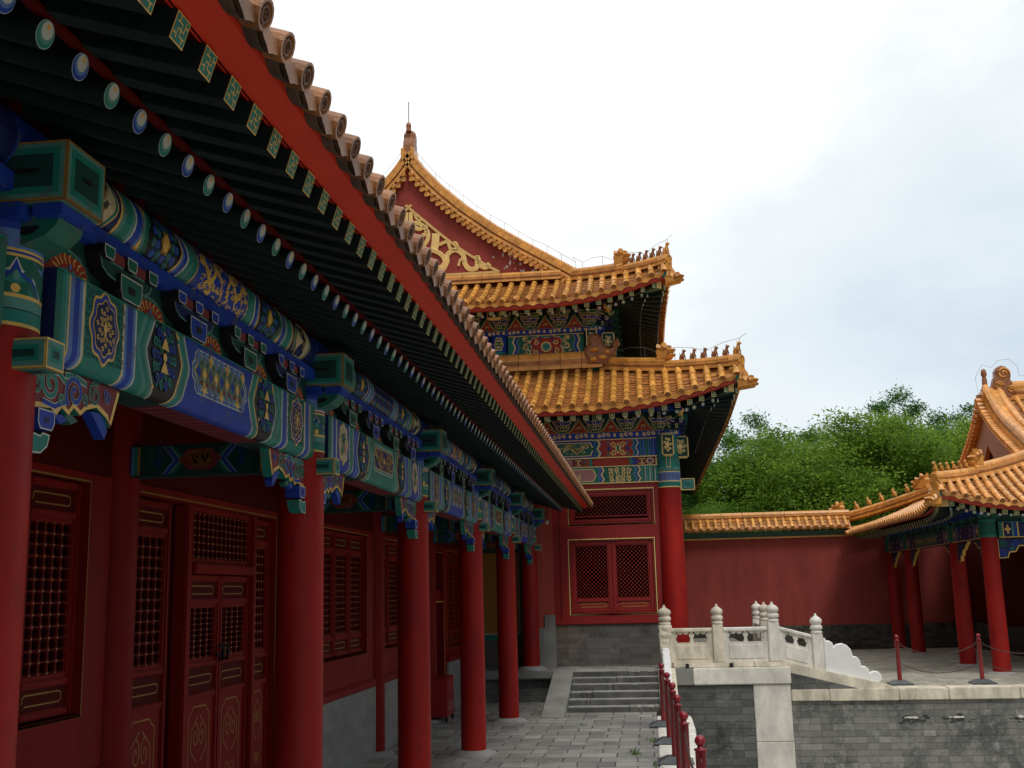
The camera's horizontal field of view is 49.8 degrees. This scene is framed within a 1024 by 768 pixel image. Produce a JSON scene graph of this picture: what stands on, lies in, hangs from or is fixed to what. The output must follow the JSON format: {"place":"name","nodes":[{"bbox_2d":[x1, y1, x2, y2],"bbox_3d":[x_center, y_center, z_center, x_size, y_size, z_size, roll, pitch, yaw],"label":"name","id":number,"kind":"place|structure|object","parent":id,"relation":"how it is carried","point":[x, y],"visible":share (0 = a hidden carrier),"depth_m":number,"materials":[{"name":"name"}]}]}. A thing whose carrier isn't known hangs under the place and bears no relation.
{"place":"outdoors","nodes":[
{"label":"outdoors","id":0,"kind":"place"},
{"bbox_2d":[357,702,659,767],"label":"path","id":1,"kind":"structure","parent":0,"point":[602,740],"depth_m":16.50,"materials":[{"name":"grey stone"}]},
{"bbox_2d":[0,0,592,767],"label":"gallery hall","id":2,"kind":"structure","parent":1,"relation":"on","point":[282,464],"depth_m":7.64,"materials":[{"name":"red wood"}]},
{"bbox_2d":[16,461,112,767],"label":"window","id":3,"kind":"structure","parent":2,"relation":"in","point":[72,739],"depth_m":7.78,"materials":[{"name":"red wood"}]},
{"bbox_2d":[169,575,225,767],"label":"door","id":4,"kind":"structure","parent":2,"relation":"in","point":[205,589],"depth_m":9.97,"materials":[{"name":"red wood"}]},
{"bbox_2d":[201,576,248,767],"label":"door","id":5,"kind":"structure","parent":2,"relation":"in","point":[232,672],"depth_m":10.65,"materials":[{"name":"red wood"}]},
{"bbox_2d":[323,522,376,704],"bbox_3d":[-2.289,2.902,14.091,0.250,2.170,3.640,-3,-11,7],"label":"window","id":6,"kind":"structure","parent":2,"relation":"in","point":[346,675],"depth_m":14.98,"materials":[{"name":"red wood"}]},
{"bbox_2d":[384,535,430,682],"bbox_3d":[-1.803,3.632,17.994,0.250,2.170,3.640,-3,-11,7],"label":"window","id":7,"kind":"structure","parent":2,"relation":"in","point":[391,651],"depth_m":16.84,"materials":[{"name":"red wood"}]},
{"bbox_2d":[445,548,459,661],"bbox_3d":[-1.192,4.556,22.854,0.260,2.200,2.730,-3,-11,7],"label":"window","id":8,"kind":"structure","parent":2,"relation":"in","point":[453,650],"depth_m":21.87,"materials":[{"name":"red wood"}]},
{"bbox_2d":[430,675,453,722],"bbox_3d":[-1.250,5.636,19.754,0.330,0.765,0.720,-3,-11,7],"label":"fire box","id":9,"kind":"object","parent":1,"relation":"on","point":[442,695],"visible":0.92,"depth_m":19.45,"materials":[{"name":"metal"}]},
{"bbox_2d":[541,668,677,718],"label":"stone steps","id":10,"kind":"structure","parent":1,"relation":"on","point":[571,691],"depth_m":21.18,"materials":[{"name":"stone"}]},
{"bbox_2d":[662,648,671,682],"bbox_3d":[3.007,5.554,21.350,0.150,0.736,2.580,-3,-11,7],"label":"step balustrade","id":11,"kind":"object","parent":10,"relation":"on","point":[666,661],"visible":0.64,"depth_m":21.50,"materials":[{"name":"stone"}]},
{"bbox_2d":[579,723,663,767],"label":"weeds","id":12,"kind":"object","parent":1,"relation":"on","point":[635,753],"visible":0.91,"depth_m":15.09,"materials":[{"name":"green plant"}]},
{"bbox_2d":[485,638,795,767],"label":"brick platform","id":13,"kind":"structure","parent":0,"point":[742,717],"depth_m":22.15,"materials":[{"name":"stone"}]},
{"bbox_2d":[384,102,758,667],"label":"double eaved hall","id":14,"kind":"structure","parent":13,"relation":"on","point":[633,416],"depth_m":24.71,"materials":[{"name":"ceramic"}]},
{"bbox_2d":[568,487,654,525],"bbox_3d":[2.212,2.748,24.642,1.921,0.807,0.195,-3,-11,7],"label":"window","id":15,"kind":"structure","parent":14,"relation":"in","point":[610,502],"depth_m":24.64,"materials":[{"name":"red wood"}]},
{"bbox_2d":[568,537,657,615],"bbox_3d":[2.223,4.253,24.359,1.918,1.665,0.195,-3,-11,7],"label":"window","id":16,"kind":"structure","parent":14,"relation":"in","point":[592,568],"depth_m":24.38,"materials":[{"name":"red wood"}]},
{"bbox_2d":[657,602,783,667],"bbox_3d":[4.258,5.166,22.680,2.498,1.300,0.443,-3,-11,7],"label":"marble balustrade","id":17,"kind":"object","parent":13,"relation":"on","point":[717,648],"visible":1,"depth_m":22.61,"materials":[{"name":"stone"}]},
{"bbox_2d":[751,601,767,640],"bbox_3d":[5.699,5.617,25.206,0.261,1.270,2.028,-3,-11,7],"label":"marble balustrade","id":18,"kind":"object","parent":13,"relation":"on","point":[758,613],"visible":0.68,"depth_m":25.58,"materials":[{"name":"white stone"}]},
{"bbox_2d":[270,0,1023,462],"label":"sky","id":19,"kind":"structure","parent":0,"point":[837,186],"materials":[{"name":"white"}]},
{"label":"ground","id":20,"kind":"structure","parent":0,"visible":0},
{"bbox_2d":[684,406,781,513],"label":"sparse tree","id":21,"kind":"object","parent":20,"relation":"on","point":[755,419],"visible":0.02,"depth_m":58.06,"materials":[{"name":"green plant"}]},
{"bbox_2d":[810,409,970,517],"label":"leafy tree","id":22,"kind":"object","parent":20,"relation":"on","point":[910,477],"visible":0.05,"depth_m":47.54,"materials":[{"name":"green plant"}]},
{"bbox_2d":[791,684,1023,767],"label":"retaining wall","id":23,"kind":"structure","parent":20,"relation":"on","point":[962,726],"depth_m":21.83,"materials":[{"name":"grey brick"},{"name":"aged marble"}]},
{"bbox_2d":[779,613,892,689],"bbox_3d":[6.546,5.420,22.418,2.140,1.495,0.345,-3,-11,7],"label":"stair balustrade","id":24,"kind":"object","parent":23,"relation":"on","point":[818,661],"visible":0.98,"depth_m":22.29,"materials":[{"name":"stone"}]},
{"bbox_2d":[828,648,1023,689],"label":"terrace","id":25,"kind":"structure","parent":20,"relation":"on","point":[882,662],"depth_m":27.27,"materials":[{"name":"grey stone"}]},
{"bbox_2d":[682,500,789,533],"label":"leafy tree","id":26,"kind":"object","parent":25,"relation":"on","point":[709,509],"visible":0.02,"depth_m":44.63,"materials":[{"name":"green plant"}]},
{"bbox_2d":[681,426,814,532],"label":"leafy tree","id":27,"kind":"object","parent":25,"relation":"on","point":[690,500],"visible":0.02,"depth_m":50.17,"materials":[{"name":"green plant"}]},
{"bbox_2d":[682,509,957,648],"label":"boundary wall","id":28,"kind":"structure","parent":25,"relation":"on","point":[835,580],"depth_m":36.45,"materials":[{"name":"paint"}]},
{"bbox_2d":[774,420,876,493],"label":"leafy tree","id":29,"kind":"object","parent":25,"relation":"on","point":[808,435],"visible":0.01,"depth_m":55.49,"materials":[{"name":"green plant"}]},
{"bbox_2d":[696,405,960,535],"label":"leafy tree","id":30,"kind":"object","parent":25,"relation":"on","point":[828,491],"visible":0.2,"depth_m":46.41,"materials":[{"name":"green plant"}]},
{"bbox_2d":[887,635,913,684],"bbox_3d":[8.044,5.733,22.955,0.460,1.001,0.460,-3,-11,7],"label":"chain post","id":31,"kind":"object","parent":25,"relation":"on","point":[900,681],"visible":1,"depth_m":22.89,"materials":[{"name":"metal"}]},
{"bbox_2d":[903,663,977,673],"bbox_3d":[8.847,5.882,22.786,1.504,0.206,0.030,-3,-11,10],"label":"barrier chain","id":32,"kind":"object","parent":31,"relation":"hanging from","point":[940,672],"visible":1,"depth_m":22.76,"materials":[{"name":"metal"}]},
{"bbox_2d":[862,379,974,446],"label":"sparse tree","id":33,"kind":"object","parent":25,"relation":"on","point":[912,411],"visible":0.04,"depth_m":57.71,"materials":[{"name":"green plant"}]},
{"bbox_2d":[871,414,971,468],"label":"leafy tree","id":34,"kind":"object","parent":25,"relation":"on","point":[937,428],"visible":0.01,"depth_m":51.21,"materials":[{"name":"green plant"}]},
{"bbox_2d":[829,359,1023,674],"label":"corner pavilion","id":35,"kind":"structure","parent":25,"relation":"on","point":[970,519],"depth_m":29.09,"materials":[{"name":"gold ceramic"}]},
{"bbox_2d":[968,633,997,683],"bbox_3d":[9.642,5.644,22.691,0.460,1.001,0.460,-3,-11,7],"label":"chain post","id":36,"kind":"object","parent":25,"relation":"on","point":[982,680],"visible":1,"depth_m":22.63,"materials":[{"name":"metal"}]},
{"bbox_2d":[900,644,974,654],"bbox_3d":[8.838,5.509,22.857,1.504,0.226,0.030,-3,-11,10],"label":"barrier chain","id":37,"kind":"object","parent":36,"relation":"hanging from","point":[938,654],"visible":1,"depth_m":22.82,"materials":[{"name":"metal"}]},
{"bbox_2d":[982,644,1023,653],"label":"barrier chain","id":38,"kind":"object","parent":36,"relation":"hanging from","point":[1002,650],"visible":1,"depth_m":22.65,"materials":[{"name":"metal"}]},
{"bbox_2d":[985,664,1023,672],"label":"barrier chain","id":39,"kind":"object","parent":36,"relation":"hanging from","point":[1004,669],"visible":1,"depth_m":22.57,"materials":[{"name":"metal"}]},
{"bbox_3d":[0.469,3.657,0.026,0.510,2.425,41.500,-3,-11,7],"label":"path side wall","id":40,"kind":"object","parent":20,"relation":"on","visible":0},
{"bbox_2d":[657,716,696,767],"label":"kerb","id":41,"kind":"structure","parent":40,"relation":"on","point":[664,750],"depth_m":15.75,"materials":[{"name":"stone"}]},
{"bbox_2d":[650,663,665,727],"bbox_3d":[2.481,5.110,18.158,0.460,1.001,0.460,-3,-11,7],"label":"chain post","id":42,"kind":"object","parent":41,"relation":"on","point":[661,723],"visible":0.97,"depth_m":18.10,"materials":[{"name":"metal"}]},
{"bbox_2d":[654,672,671,744],"bbox_3d":[2.285,4.724,16.102,0.460,1.001,0.460,-3,-11,7],"label":"chain post","id":43,"kind":"object","parent":41,"relation":"on","point":[664,740],"visible":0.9,"depth_m":16.05,"materials":[{"name":"metal"}]},
{"bbox_2d":[658,682,694,764],"bbox_3d":[2.100,4.384,14.292,0.460,1.001,0.460,-3,-11,7],"label":"chain post","id":44,"kind":"object","parent":41,"relation":"on","point":[669,759],"visible":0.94,"depth_m":14.24,"materials":[{"name":"metal"}]},
{"bbox_2d":[673,695,681,767],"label":"chain post","id":45,"kind":"object","parent":41,"relation":"on","point":[677,705],"visible":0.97,"depth_m":12.58,"materials":[{"name":"metal"}]},
{"bbox_2d":[678,711,690,767],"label":"chain post","id":46,"kind":"object","parent":41,"relation":"on","point":[683,726],"visible":0.98,"depth_m":10.84,"materials":[{"name":"metal"}]},
{"bbox_2d":[694,735,706,767],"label":"chain post","id":47,"kind":"object","parent":41,"relation":"on","point":[700,753],"visible":1,"depth_m":9.06,"materials":[{"name":"metal"}]},
{"bbox_2d":[684,730,693,767],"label":"barrier chain","id":48,"kind":"object","parent":47,"relation":"hanging from","point":[689,757],"visible":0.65,"depth_m":10.45,"materials":[{"name":"metal"}]}
]}

